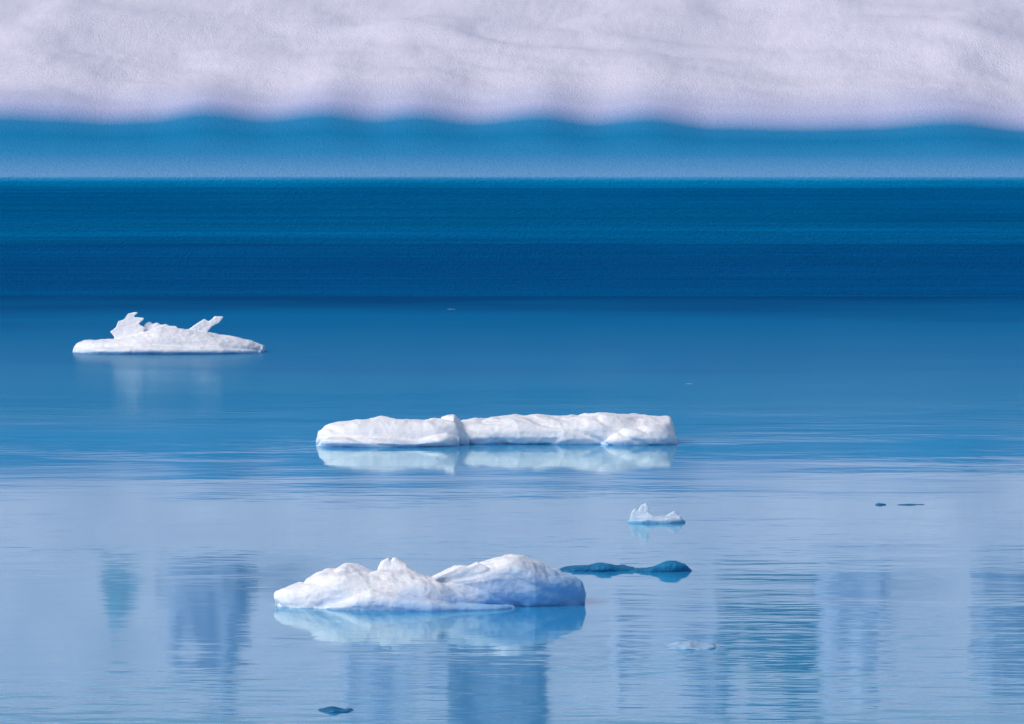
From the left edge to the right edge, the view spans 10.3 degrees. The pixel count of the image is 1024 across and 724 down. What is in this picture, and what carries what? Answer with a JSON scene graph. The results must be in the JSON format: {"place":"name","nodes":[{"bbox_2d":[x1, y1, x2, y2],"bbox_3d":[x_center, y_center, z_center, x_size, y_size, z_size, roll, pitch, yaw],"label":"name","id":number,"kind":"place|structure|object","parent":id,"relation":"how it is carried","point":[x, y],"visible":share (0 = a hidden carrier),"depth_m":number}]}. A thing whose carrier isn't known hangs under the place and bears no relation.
{"place":"outdoors","nodes":[
{"label":"outdoors","id":0,"kind":"place"},
{"bbox_2d":[0,296,1023,723],"bbox_3d":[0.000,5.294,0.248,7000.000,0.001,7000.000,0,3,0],"label":"water","id":1,"kind":"structure","parent":0,"point":[170,524],"depth_m":72.76},
{"bbox_2d":[73,312,264,353],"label":"ice floe","id":2,"kind":"object","parent":1,"relation":"on","point":[130,334],"visible":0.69,"depth_m":117.02},
{"bbox_2d":[318,706,352,712],"bbox_3d":[-1.520,3.024,49.097,0.323,0.099,0.368,0,3,0],"label":"ice chunk","id":3,"kind":"object","parent":1,"relation":"on","point":[331,709],"visible":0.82,"depth_m":49.04},
{"bbox_2d":[274,554,585,610],"bbox_3d":[-0.854,2.366,59.262,3.251,0.690,1.478,0,3,0],"label":"ice floe","id":4,"kind":"object","parent":1,"relation":"on","point":[509,581],"visible":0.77,"depth_m":58.98},
{"bbox_2d":[316,412,677,446],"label":"ice floe","id":5,"kind":"object","parent":1,"relation":"on","point":[604,428],"visible":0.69,"depth_m":86.45},
{"bbox_2d":[559,560,691,571],"bbox_3d":[1.250,2.321,63.597,1.521,0.236,0.449,0,3,7],"label":"clear ice chunk","id":6,"kind":"object","parent":1,"relation":"on","point":[671,566],"visible":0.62,"depth_m":63.43},
{"bbox_2d":[627,503,684,522],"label":"ice floe","id":7,"kind":"object","parent":1,"relation":"on","point":[642,514],"visible":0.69,"depth_m":70.71},
{"bbox_2d":[668,640,716,649],"bbox_3d":[1.730,2.757,54.796,0.532,0.130,0.608,0,3,0],"label":"ice chunk","id":8,"kind":"object","parent":1,"relation":"on","point":[692,645],"visible":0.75,"depth_m":54.65},
{"bbox_2d":[0,0,1023,295],"bbox_3d":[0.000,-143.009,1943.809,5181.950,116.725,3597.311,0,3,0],"label":"glacier bank","id":9,"kind":"structure","parent":0,"point":[510,146],"depth_m":150.65}
]}

